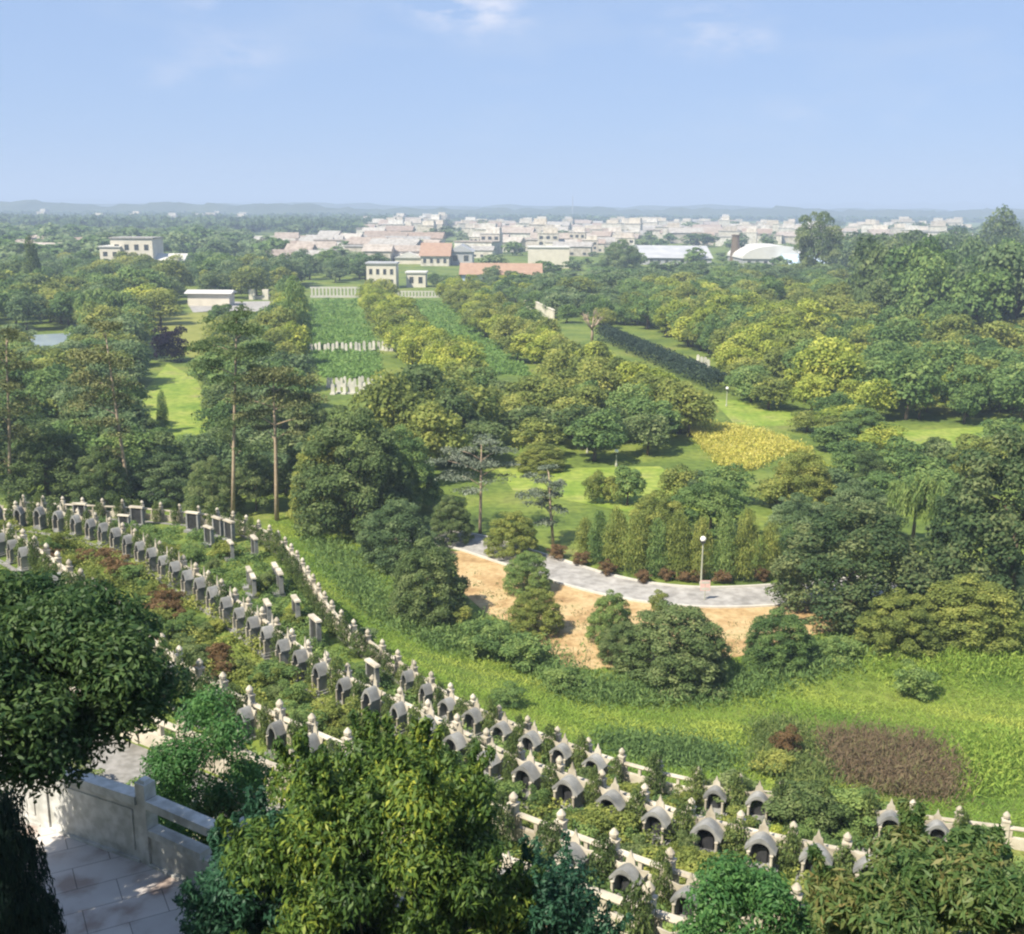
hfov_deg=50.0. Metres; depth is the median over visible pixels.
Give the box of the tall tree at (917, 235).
[879,229,929,248]
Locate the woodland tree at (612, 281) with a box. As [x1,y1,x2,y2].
[598,272,630,289]
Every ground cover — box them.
[0,561,695,931]
[1,518,969,933]
[9,514,1023,873]
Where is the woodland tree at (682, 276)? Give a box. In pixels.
[670,271,702,281]
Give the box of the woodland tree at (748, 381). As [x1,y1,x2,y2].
[728,365,767,401]
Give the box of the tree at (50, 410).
[0,389,56,426]
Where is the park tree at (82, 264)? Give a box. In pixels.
[74,259,94,270]
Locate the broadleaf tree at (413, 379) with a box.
[364,369,423,419]
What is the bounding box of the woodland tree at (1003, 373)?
[982,368,1014,412]
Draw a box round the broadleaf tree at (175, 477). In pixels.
[124,445,205,505]
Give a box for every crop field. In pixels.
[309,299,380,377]
[413,298,522,375]
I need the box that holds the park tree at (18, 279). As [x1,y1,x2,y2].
[15,274,29,282]
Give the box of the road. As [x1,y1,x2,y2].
[411,532,896,605]
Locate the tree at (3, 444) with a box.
[0,440,7,456]
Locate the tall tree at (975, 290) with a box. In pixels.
[946,267,1017,344]
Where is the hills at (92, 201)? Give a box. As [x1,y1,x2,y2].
[3,199,496,206]
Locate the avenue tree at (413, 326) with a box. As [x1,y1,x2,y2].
[390,321,431,361]
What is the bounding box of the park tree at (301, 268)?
[289,259,312,280]
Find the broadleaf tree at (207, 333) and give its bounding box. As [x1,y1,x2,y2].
[202,327,234,338]
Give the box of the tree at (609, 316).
[589,307,617,324]
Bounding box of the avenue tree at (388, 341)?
[383,323,399,357]
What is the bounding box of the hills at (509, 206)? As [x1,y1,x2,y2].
[75,202,949,211]
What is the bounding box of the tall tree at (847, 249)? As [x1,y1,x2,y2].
[837,235,862,267]
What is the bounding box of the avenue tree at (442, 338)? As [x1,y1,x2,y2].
[427,334,458,344]
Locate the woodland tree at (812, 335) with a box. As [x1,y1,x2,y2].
[784,330,829,340]
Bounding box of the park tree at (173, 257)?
[161,254,186,262]
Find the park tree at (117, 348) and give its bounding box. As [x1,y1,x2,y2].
[108,342,150,372]
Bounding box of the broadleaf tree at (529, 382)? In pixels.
[502,375,564,398]
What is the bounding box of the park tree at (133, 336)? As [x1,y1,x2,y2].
[112,333,148,347]
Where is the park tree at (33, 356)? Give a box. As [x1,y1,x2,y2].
[25,354,46,368]
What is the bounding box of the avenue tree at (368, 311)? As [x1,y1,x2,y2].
[363,304,388,326]
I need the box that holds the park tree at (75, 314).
[71,311,84,324]
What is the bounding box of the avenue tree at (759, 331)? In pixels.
[743,322,784,357]
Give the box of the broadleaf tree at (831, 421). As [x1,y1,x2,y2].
[817,415,856,433]
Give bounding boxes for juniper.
[5,505,13,523]
[5,527,14,552]
[13,537,33,564]
[15,493,23,506]
[25,500,36,525]
[26,534,40,573]
[33,489,45,507]
[36,552,51,574]
[45,499,56,528]
[49,561,62,573]
[58,570,75,585]
[64,509,74,532]
[71,571,85,588]
[81,509,90,534]
[93,501,104,518]
[93,519,102,539]
[107,521,117,540]
[113,495,123,518]
[119,530,128,550]
[131,530,142,556]
[133,499,141,505]
[144,531,153,557]
[151,501,161,523]
[156,543,165,570]
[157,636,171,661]
[164,548,177,580]
[170,499,180,524]
[173,648,195,699]
[176,566,188,588]
[189,500,197,514]
[194,668,223,695]
[204,572,215,603]
[206,502,215,525]
[213,583,232,610]
[221,512,231,525]
[223,682,246,726]
[230,601,240,621]
[234,512,244,535]
[243,605,256,631]
[245,517,257,540]
[255,701,274,746]
[256,528,266,545]
[262,529,274,551]
[269,625,286,658]
[270,531,281,557]
[276,543,286,563]
[282,550,290,571]
[286,554,297,579]
[286,711,307,750]
[288,642,300,663]
[293,559,302,587]
[296,571,309,594]
[303,582,313,605]
[304,652,321,685]
[309,593,319,613]
[315,600,327,625]
[324,609,338,636]
[325,738,345,755]
[326,656,345,699]
[336,612,350,645]
[347,629,367,657]
[349,673,370,711]
[363,644,381,663]
[380,648,394,679]
[380,690,396,715]
[394,663,409,688]
[405,704,423,738]
[412,671,425,701]
[433,680,446,710]
[438,716,452,739]
[452,694,473,719]
[463,733,487,761]
[480,696,498,734]
[491,792,515,849]
[500,734,519,782]
[512,714,525,744]
[534,812,561,866]
[539,760,558,801]
[540,721,556,761]
[569,733,588,771]
[583,765,601,806]
[585,832,617,888]
[608,755,623,782]
[615,873,656,933]
[624,784,648,832]
[641,751,666,798]
[648,845,673,909]
[670,794,696,842]
[683,764,707,810]
[719,817,750,860]
[725,767,750,814]
[769,778,789,822]
[774,823,803,876]
[783,897,800,931]
[816,781,832,827]
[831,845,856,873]
[856,788,879,837]
[952,806,970,837]
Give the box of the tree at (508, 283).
[493,278,514,297]
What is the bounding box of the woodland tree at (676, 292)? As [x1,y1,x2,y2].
[655,288,685,302]
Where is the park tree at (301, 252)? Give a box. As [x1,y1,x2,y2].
[290,248,310,261]
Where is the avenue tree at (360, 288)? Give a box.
[354,283,367,298]
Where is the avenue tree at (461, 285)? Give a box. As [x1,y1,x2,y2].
[449,282,466,289]
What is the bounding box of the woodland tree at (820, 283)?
[812,279,839,287]
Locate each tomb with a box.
[0,505,3,519]
[0,524,7,557]
[6,530,19,564]
[12,498,27,527]
[17,537,32,571]
[32,498,48,529]
[52,502,65,532]
[52,562,61,585]
[69,506,83,536]
[71,502,87,516]
[84,511,96,540]
[96,513,109,546]
[109,518,122,551]
[117,514,130,526]
[121,525,134,558]
[128,505,144,526]
[134,532,145,563]
[145,538,158,572]
[157,546,169,579]
[163,650,178,696]
[168,551,182,587]
[180,560,194,596]
[184,510,200,533]
[192,566,206,605]
[203,524,214,547]
[204,576,220,614]
[208,676,226,726]
[211,515,223,537]
[218,586,233,623]
[220,518,236,541]
[223,539,234,561]
[231,597,246,634]
[235,693,257,743]
[242,565,251,590]
[244,605,261,646]
[245,572,257,598]
[250,534,259,558]
[258,613,276,658]
[263,598,271,625]
[264,706,288,760]
[271,562,278,584]
[272,568,285,596]
[275,627,291,667]
[290,594,302,623]
[291,636,310,682]
[306,613,323,646]
[308,718,323,756]
[310,649,330,696]
[335,665,352,706]
[361,672,382,720]
[364,657,380,687]
[389,689,408,735]
[400,659,416,696]
[411,703,440,744]
[418,673,434,708]
[437,688,458,722]
[442,720,471,764]
[461,697,486,736]
[477,737,503,783]
[490,712,515,746]
[498,851,512,873]
[511,749,543,800]
[518,720,544,754]
[548,733,576,772]
[548,761,588,809]
[554,829,593,880]
[581,743,610,772]
[595,776,630,820]
[609,849,649,910]
[638,794,673,845]
[657,913,687,933]
[670,872,702,927]
[690,804,730,858]
[700,776,730,817]
[744,781,773,825]
[744,818,784,871]
[795,829,839,884]
[851,841,877,882]
[873,799,899,838]
[925,809,952,843]
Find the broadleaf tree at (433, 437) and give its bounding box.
[391,403,472,462]
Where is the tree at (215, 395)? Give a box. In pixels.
[198,382,248,416]
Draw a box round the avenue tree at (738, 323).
[724,316,754,341]
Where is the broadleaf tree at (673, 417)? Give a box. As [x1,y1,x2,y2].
[625,398,684,445]
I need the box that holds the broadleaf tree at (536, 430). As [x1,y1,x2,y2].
[507,417,566,449]
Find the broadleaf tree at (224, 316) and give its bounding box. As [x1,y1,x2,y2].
[214,313,239,326]
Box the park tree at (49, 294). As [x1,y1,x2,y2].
[38,287,73,324]
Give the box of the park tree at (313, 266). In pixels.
[293,254,323,279]
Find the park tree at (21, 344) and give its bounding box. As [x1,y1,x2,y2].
[2,341,35,350]
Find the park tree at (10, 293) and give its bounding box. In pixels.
[1,289,28,323]
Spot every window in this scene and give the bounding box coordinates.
[124,244,128,249]
[134,244,138,249]
[144,244,148,250]
[409,276,413,282]
[418,277,422,283]
[452,255,457,260]
[464,255,468,260]
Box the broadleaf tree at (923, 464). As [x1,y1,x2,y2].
[888,450,950,478]
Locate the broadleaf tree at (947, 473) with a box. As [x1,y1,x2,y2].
[899,468,959,506]
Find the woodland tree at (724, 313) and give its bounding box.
[719,311,730,320]
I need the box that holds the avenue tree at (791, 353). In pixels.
[779,337,828,380]
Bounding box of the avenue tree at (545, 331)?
[532,324,557,366]
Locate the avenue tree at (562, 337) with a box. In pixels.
[539,333,585,351]
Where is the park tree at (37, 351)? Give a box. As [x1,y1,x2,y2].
[26,348,67,361]
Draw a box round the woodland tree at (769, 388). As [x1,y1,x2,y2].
[749,373,796,409]
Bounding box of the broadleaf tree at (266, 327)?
[237,323,272,339]
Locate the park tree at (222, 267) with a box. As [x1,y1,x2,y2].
[213,260,241,273]
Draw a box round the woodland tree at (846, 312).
[833,301,880,325]
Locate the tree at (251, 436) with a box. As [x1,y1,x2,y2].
[228,425,283,450]
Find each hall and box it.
[459,263,542,284]
[527,246,569,267]
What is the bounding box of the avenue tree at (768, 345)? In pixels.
[756,339,788,374]
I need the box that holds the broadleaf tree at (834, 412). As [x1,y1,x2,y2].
[812,403,876,426]
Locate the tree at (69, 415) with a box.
[58,391,102,426]
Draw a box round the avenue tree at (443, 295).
[440,288,460,305]
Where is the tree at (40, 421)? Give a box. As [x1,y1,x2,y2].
[24,414,68,432]
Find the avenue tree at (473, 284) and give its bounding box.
[466,279,480,288]
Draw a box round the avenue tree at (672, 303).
[665,299,690,340]
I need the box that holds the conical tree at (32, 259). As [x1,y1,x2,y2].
[21,234,41,274]
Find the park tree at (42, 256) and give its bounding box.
[28,252,59,264]
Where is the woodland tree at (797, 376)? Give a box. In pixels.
[783,359,830,402]
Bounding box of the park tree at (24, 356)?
[13,350,34,361]
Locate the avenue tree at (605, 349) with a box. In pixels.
[578,341,609,362]
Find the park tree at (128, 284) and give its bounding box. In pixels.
[116,283,132,291]
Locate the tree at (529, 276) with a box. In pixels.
[515,273,533,280]
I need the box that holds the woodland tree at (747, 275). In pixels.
[729,273,754,281]
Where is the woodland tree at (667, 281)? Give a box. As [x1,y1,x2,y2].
[655,276,676,285]
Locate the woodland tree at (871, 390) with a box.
[848,377,899,420]
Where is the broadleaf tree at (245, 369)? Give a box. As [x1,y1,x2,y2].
[212,360,267,391]
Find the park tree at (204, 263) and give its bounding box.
[189,255,219,281]
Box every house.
[22,242,70,251]
[29,235,39,239]
[36,209,49,214]
[168,213,177,217]
[265,249,312,256]
[274,232,298,238]
[285,243,317,249]
[295,250,326,254]
[297,241,336,247]
[299,237,333,240]
[306,235,344,238]
[313,239,344,241]
[317,230,341,234]
[340,233,364,238]
[344,245,362,253]
[347,237,387,244]
[355,228,362,232]
[362,227,384,234]
[362,244,394,260]
[364,231,400,234]
[365,261,399,286]
[367,219,384,226]
[367,232,408,236]
[368,238,422,244]
[377,220,404,226]
[382,219,404,226]
[385,226,415,231]
[385,236,430,239]
[393,213,405,217]
[393,245,420,260]
[402,232,446,242]
[404,221,412,225]
[405,270,427,287]
[407,219,421,231]
[417,221,436,231]
[421,239,441,242]
[427,214,441,220]
[436,220,446,230]
[438,212,445,219]
[453,240,500,254]
[457,220,472,227]
[461,223,472,238]
[465,217,475,220]
[469,232,481,240]
[470,221,501,225]
[470,223,480,235]
[471,246,495,257]
[475,223,496,232]
[479,227,502,253]
[502,227,535,238]
[503,237,526,251]
[504,221,515,224]
[511,225,525,226]
[516,219,531,225]
[525,239,537,250]
[528,218,548,230]
[530,233,572,238]
[537,227,558,245]
[544,241,558,245]
[547,221,571,229]
[552,241,593,256]
[555,226,568,231]
[559,239,577,241]
[565,218,574,224]
[569,226,586,238]
[574,220,592,224]
[577,239,605,252]
[582,235,598,254]
[585,228,607,232]
[590,225,602,232]
[591,231,612,236]
[597,237,615,242]
[601,220,618,227]
[608,227,621,233]
[612,231,622,236]
[615,233,635,248]
[617,218,628,229]
[622,230,646,235]
[624,218,642,229]
[624,228,639,233]
[634,234,640,244]
[639,217,650,221]
[642,218,658,224]
[643,225,660,228]
[648,229,660,238]
[651,217,662,225]
[655,226,683,229]
[661,218,666,224]
[662,223,680,240]
[667,228,703,242]
[680,218,691,224]
[691,232,714,244]
[692,224,721,226]
[696,219,707,223]
[703,228,721,233]
[715,236,731,245]
[718,226,738,235]
[719,216,729,226]
[738,226,748,232]
[742,228,757,244]
[742,228,771,234]
[757,234,782,243]
[759,223,773,231]
[761,225,769,228]
[762,220,779,231]
[775,232,796,243]
[778,224,794,231]
[780,221,792,226]
[787,236,806,243]
[791,225,803,231]
[840,228,857,235]
[845,223,859,229]
[861,219,875,232]
[866,225,889,230]
[867,229,888,235]
[884,222,893,225]
[890,224,905,232]
[898,218,913,224]
[900,225,919,232]
[919,226,928,230]
[923,231,947,235]
[927,221,947,230]
[946,219,961,225]
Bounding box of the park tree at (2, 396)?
[0,392,14,405]
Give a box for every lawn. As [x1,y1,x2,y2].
[142,363,210,444]
[154,311,211,357]
[498,466,702,512]
[713,399,820,425]
[888,427,984,450]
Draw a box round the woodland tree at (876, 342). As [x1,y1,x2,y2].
[862,339,890,355]
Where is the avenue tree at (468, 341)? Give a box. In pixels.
[446,335,485,357]
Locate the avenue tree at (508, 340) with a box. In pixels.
[496,329,529,359]
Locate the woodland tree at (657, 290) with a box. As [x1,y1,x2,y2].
[644,284,673,296]
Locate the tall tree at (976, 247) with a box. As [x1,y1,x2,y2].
[950,235,991,264]
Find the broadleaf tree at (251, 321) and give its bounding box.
[245,315,269,328]
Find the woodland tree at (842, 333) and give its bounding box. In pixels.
[823,326,857,341]
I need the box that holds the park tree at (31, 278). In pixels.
[13,274,58,290]
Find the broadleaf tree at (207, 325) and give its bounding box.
[199,320,228,336]
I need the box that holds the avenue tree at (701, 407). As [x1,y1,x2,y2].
[661,387,718,436]
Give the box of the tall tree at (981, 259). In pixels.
[969,251,999,267]
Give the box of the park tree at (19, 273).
[12,269,27,277]
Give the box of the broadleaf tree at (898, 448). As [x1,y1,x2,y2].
[876,435,931,479]
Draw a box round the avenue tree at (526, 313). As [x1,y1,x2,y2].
[514,304,544,320]
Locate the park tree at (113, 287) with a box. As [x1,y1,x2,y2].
[79,277,130,291]
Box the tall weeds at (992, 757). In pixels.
[918,709,1023,807]
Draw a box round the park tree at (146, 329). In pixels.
[114,318,153,339]
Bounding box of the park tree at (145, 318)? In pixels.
[130,313,153,339]
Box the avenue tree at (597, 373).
[572,360,629,399]
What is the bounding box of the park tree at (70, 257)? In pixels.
[55,254,90,269]
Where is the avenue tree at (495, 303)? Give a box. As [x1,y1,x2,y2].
[479,298,505,310]
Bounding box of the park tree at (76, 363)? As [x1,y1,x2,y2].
[66,357,87,367]
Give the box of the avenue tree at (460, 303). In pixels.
[451,297,475,316]
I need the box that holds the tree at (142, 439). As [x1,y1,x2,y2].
[106,428,152,446]
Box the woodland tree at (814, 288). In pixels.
[807,285,829,292]
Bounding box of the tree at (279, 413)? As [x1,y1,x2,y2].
[250,399,287,425]
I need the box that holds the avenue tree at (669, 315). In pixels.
[665,306,689,342]
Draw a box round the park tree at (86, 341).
[70,337,99,348]
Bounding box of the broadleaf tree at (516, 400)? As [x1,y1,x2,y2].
[493,391,540,429]
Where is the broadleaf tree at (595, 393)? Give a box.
[565,384,618,409]
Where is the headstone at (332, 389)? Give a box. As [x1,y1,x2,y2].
[330,384,335,394]
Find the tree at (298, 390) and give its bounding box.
[288,386,319,424]
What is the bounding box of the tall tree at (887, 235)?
[875,232,892,239]
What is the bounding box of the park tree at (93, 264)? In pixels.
[73,259,115,274]
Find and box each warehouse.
[626,245,712,264]
[727,243,807,265]
[780,254,827,263]
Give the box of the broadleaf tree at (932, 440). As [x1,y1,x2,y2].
[917,436,951,462]
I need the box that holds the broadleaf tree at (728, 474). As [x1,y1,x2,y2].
[701,463,757,499]
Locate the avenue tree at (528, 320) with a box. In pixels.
[499,319,533,335]
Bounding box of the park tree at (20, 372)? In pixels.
[0,364,46,391]
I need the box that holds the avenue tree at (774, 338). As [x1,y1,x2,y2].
[755,332,793,375]
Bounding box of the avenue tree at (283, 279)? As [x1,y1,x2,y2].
[275,275,292,284]
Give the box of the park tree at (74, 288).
[73,282,94,290]
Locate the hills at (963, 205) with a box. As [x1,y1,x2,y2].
[746,201,1023,210]
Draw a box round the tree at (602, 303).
[580,297,615,324]
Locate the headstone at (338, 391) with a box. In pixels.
[336,380,341,393]
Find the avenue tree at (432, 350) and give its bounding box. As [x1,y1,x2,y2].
[421,339,458,370]
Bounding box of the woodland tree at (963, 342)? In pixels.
[943,336,973,351]
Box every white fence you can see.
[310,287,360,297]
[398,291,444,297]
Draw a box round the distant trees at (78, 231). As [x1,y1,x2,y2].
[0,223,802,275]
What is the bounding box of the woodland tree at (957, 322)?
[923,313,980,340]
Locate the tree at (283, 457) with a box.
[265,454,291,493]
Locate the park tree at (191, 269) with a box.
[167,265,199,289]
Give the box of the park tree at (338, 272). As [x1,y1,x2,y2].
[324,267,344,282]
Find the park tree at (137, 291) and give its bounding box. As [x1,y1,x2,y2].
[123,283,173,299]
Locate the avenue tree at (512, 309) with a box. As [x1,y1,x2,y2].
[503,302,526,315]
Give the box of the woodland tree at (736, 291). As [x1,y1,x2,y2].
[725,288,748,294]
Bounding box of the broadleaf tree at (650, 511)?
[628,489,684,543]
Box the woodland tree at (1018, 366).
[985,361,1023,412]
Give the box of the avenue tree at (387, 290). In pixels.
[367,284,392,293]
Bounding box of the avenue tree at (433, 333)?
[417,325,446,356]
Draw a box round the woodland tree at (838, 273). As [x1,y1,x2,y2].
[826,268,850,281]
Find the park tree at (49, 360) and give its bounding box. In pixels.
[25,351,81,384]
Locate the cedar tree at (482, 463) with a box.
[424,433,520,533]
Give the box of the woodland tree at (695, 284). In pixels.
[667,281,711,294]
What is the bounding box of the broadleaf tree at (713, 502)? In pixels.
[666,476,751,538]
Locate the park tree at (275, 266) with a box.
[269,264,281,285]
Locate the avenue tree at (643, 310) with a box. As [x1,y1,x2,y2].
[631,297,654,328]
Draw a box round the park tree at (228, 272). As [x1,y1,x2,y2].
[219,271,241,289]
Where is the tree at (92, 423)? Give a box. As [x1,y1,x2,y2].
[72,415,103,453]
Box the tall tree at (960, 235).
[939,226,983,240]
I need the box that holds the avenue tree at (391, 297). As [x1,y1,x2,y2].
[382,292,400,301]
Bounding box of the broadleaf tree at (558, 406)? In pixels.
[544,395,597,437]
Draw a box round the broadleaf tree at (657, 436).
[618,412,672,454]
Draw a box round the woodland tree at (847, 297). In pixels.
[833,293,859,304]
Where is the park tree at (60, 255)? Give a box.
[56,252,75,258]
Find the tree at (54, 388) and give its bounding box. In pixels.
[43,381,91,398]
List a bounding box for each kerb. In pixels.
[416,527,865,587]
[442,545,886,607]
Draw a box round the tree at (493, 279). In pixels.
[484,275,501,284]
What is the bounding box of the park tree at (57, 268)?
[40,260,65,275]
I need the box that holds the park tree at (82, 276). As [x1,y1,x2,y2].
[70,270,95,285]
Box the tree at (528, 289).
[519,287,543,298]
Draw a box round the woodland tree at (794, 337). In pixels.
[780,330,828,351]
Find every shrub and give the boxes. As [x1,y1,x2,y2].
[0,520,6,528]
[0,786,67,933]
[40,537,61,551]
[40,544,64,557]
[41,529,70,547]
[60,553,76,567]
[67,445,142,510]
[68,759,105,775]
[75,548,95,560]
[84,567,104,590]
[92,547,123,565]
[101,554,132,578]
[112,564,145,584]
[116,563,146,581]
[120,520,139,531]
[124,775,192,826]
[133,580,150,589]
[138,683,276,844]
[139,581,157,596]
[140,416,162,430]
[141,533,162,541]
[141,602,178,622]
[142,599,174,614]
[147,583,185,603]
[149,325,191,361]
[150,607,170,622]
[151,540,167,545]
[156,390,169,428]
[158,625,172,640]
[161,615,189,639]
[162,542,177,552]
[165,599,183,612]
[168,632,198,652]
[169,608,186,624]
[171,785,367,933]
[177,609,195,623]
[178,545,202,562]
[181,455,245,515]
[182,643,218,663]
[183,542,204,548]
[186,652,210,665]
[191,616,206,627]
[193,665,222,676]
[193,783,246,854]
[194,621,213,635]
[198,628,214,639]
[204,557,222,571]
[204,638,223,650]
[205,642,234,665]
[206,540,236,557]
[206,618,228,632]
[210,655,237,677]
[213,706,566,933]
[228,657,250,672]
[246,659,301,694]
[249,580,267,595]
[250,667,281,692]
[255,696,275,715]
[256,569,276,589]
[260,680,290,702]
[261,656,279,668]
[272,699,314,718]
[274,608,307,626]
[276,679,310,708]
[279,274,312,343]
[282,692,298,709]
[284,602,303,613]
[287,709,329,731]
[300,697,346,734]
[320,695,367,731]
[323,723,368,750]
[342,661,365,675]
[357,627,377,646]
[436,741,463,773]
[442,605,472,624]
[458,619,512,659]
[462,829,634,933]
[484,774,500,801]
[488,681,526,708]
[495,780,525,805]
[498,632,549,672]
[498,804,528,826]
[502,550,553,597]
[507,587,564,638]
[510,748,544,763]
[525,784,550,812]
[533,752,544,764]
[541,818,601,852]
[542,666,583,693]
[546,544,567,559]
[546,808,559,819]
[556,809,611,839]
[562,805,585,826]
[572,515,594,556]
[572,551,590,565]
[577,766,597,779]
[578,802,640,844]
[581,469,607,502]
[584,589,632,646]
[586,508,609,565]
[589,774,620,788]
[595,773,622,785]
[596,621,647,671]
[597,558,618,576]
[600,476,623,502]
[601,504,628,570]
[608,821,647,845]
[617,599,733,701]
[617,783,631,792]
[620,511,651,577]
[620,842,649,867]
[621,781,654,798]
[621,834,655,866]
[634,569,652,583]
[638,844,706,888]
[643,517,671,578]
[647,589,668,612]
[657,566,676,580]
[657,795,685,811]
[660,843,696,860]
[661,509,692,581]
[663,789,686,805]
[669,841,698,858]
[671,784,698,805]
[671,849,815,933]
[675,570,690,581]
[676,829,700,855]
[678,850,712,868]
[684,470,712,495]
[686,513,714,579]
[690,569,706,582]
[690,851,725,874]
[706,768,771,812]
[710,512,739,581]
[711,569,731,582]
[716,805,758,830]
[730,504,761,580]
[741,607,819,672]
[748,747,795,778]
[752,565,770,581]
[757,520,781,579]
[761,779,839,831]
[768,723,803,758]
[769,823,787,842]
[777,523,801,576]
[787,878,806,903]
[788,780,853,837]
[797,817,828,843]
[798,451,836,474]
[799,797,1023,933]
[809,832,838,845]
[819,635,864,664]
[824,785,888,835]
[833,827,861,847]
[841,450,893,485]
[852,587,950,663]
[875,795,928,831]
[892,658,941,701]
[907,573,1023,654]
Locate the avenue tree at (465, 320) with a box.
[458,306,490,331]
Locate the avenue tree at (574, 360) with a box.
[567,356,582,377]
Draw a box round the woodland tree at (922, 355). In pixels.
[894,350,931,402]
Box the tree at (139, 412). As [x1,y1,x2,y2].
[83,396,152,428]
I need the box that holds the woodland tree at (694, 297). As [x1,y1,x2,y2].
[678,295,706,306]
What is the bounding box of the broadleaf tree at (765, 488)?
[747,477,795,505]
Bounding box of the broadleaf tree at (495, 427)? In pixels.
[453,420,509,458]
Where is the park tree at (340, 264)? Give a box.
[326,255,351,280]
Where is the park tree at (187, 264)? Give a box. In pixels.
[180,260,191,280]
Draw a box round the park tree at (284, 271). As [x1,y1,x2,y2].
[269,266,297,283]
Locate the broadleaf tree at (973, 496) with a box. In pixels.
[917,426,1023,615]
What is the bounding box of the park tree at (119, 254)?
[113,250,136,259]
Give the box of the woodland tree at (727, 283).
[696,276,730,289]
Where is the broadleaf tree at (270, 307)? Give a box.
[256,303,279,315]
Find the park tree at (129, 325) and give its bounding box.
[102,311,149,342]
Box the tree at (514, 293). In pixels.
[503,286,523,302]
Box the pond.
[27,333,69,345]
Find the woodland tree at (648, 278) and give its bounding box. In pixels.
[641,273,666,282]
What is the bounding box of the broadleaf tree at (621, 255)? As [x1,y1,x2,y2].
[598,239,643,269]
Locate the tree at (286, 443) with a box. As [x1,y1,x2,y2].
[259,429,308,452]
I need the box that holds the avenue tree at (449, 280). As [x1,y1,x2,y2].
[445,277,462,284]
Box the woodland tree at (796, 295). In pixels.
[791,290,813,303]
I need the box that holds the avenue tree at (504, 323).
[490,314,518,343]
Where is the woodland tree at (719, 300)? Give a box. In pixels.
[704,289,736,311]
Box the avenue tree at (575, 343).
[550,338,582,349]
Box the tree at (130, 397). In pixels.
[96,390,145,422]
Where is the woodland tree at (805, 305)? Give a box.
[784,298,839,331]
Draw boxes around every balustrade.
[1,522,810,928]
[3,501,865,874]
[21,494,1023,850]
[70,686,755,933]
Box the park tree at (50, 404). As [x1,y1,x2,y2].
[38,398,81,426]
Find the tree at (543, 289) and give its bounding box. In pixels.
[540,285,556,295]
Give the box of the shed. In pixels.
[395,251,420,263]
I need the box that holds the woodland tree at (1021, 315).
[991,309,1023,323]
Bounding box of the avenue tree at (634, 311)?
[631,298,651,326]
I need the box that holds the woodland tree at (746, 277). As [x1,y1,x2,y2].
[729,276,753,282]
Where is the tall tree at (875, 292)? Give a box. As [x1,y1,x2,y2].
[853,278,900,313]
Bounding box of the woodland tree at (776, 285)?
[759,274,788,300]
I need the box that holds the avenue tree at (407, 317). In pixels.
[398,313,414,320]
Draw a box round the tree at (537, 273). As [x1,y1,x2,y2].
[532,272,544,278]
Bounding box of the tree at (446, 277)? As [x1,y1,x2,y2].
[439,275,453,279]
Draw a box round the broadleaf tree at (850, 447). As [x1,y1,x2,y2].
[825,439,879,463]
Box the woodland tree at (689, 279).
[683,277,697,281]
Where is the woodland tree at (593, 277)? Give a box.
[570,273,602,280]
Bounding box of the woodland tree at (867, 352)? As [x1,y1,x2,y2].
[860,339,919,361]
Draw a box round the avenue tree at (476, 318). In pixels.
[468,312,493,337]
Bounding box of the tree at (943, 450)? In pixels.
[903,441,960,478]
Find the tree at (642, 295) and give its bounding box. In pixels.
[628,291,648,321]
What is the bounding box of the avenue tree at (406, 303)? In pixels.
[392,297,419,309]
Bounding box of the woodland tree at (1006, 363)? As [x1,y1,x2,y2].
[991,358,1023,371]
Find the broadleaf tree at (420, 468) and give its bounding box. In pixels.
[367,423,444,514]
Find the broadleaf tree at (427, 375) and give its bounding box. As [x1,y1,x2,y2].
[396,362,458,398]
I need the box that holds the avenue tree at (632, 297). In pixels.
[627,294,643,324]
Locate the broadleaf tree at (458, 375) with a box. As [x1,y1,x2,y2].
[431,369,482,389]
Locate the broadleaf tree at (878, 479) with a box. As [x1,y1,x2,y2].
[853,470,907,510]
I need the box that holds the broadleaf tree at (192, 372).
[187,352,221,382]
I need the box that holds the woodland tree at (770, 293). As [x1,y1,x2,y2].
[743,286,778,300]
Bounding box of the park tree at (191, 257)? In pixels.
[186,252,216,262]
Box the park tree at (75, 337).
[60,333,90,345]
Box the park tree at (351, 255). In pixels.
[346,251,367,259]
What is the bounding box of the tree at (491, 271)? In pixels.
[479,265,500,279]
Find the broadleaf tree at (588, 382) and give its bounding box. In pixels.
[571,379,602,399]
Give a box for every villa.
[98,245,121,259]
[155,253,189,263]
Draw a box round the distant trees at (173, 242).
[0,218,1000,276]
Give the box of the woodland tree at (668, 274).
[652,271,676,278]
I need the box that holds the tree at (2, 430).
[0,425,7,456]
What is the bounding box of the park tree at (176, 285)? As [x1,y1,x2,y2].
[165,275,185,295]
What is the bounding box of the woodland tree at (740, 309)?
[723,302,753,322]
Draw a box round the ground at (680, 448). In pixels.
[0,220,1023,932]
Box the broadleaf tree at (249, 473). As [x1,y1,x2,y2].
[235,453,282,510]
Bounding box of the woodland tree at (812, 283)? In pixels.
[806,278,825,285]
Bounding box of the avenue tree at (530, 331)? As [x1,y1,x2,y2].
[524,323,558,334]
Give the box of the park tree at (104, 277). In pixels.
[89,273,123,284]
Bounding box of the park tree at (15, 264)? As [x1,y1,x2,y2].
[0,260,27,276]
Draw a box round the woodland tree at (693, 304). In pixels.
[674,297,704,309]
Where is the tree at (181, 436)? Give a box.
[174,433,189,440]
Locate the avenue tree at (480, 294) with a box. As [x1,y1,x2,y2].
[473,289,491,300]
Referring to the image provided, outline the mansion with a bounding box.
[108,236,163,258]
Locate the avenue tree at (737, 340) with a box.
[722,332,757,360]
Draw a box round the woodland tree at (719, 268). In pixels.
[704,265,728,274]
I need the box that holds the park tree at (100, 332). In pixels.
[86,327,121,335]
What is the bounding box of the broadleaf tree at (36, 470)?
[0,426,93,506]
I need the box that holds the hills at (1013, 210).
[912,207,1023,211]

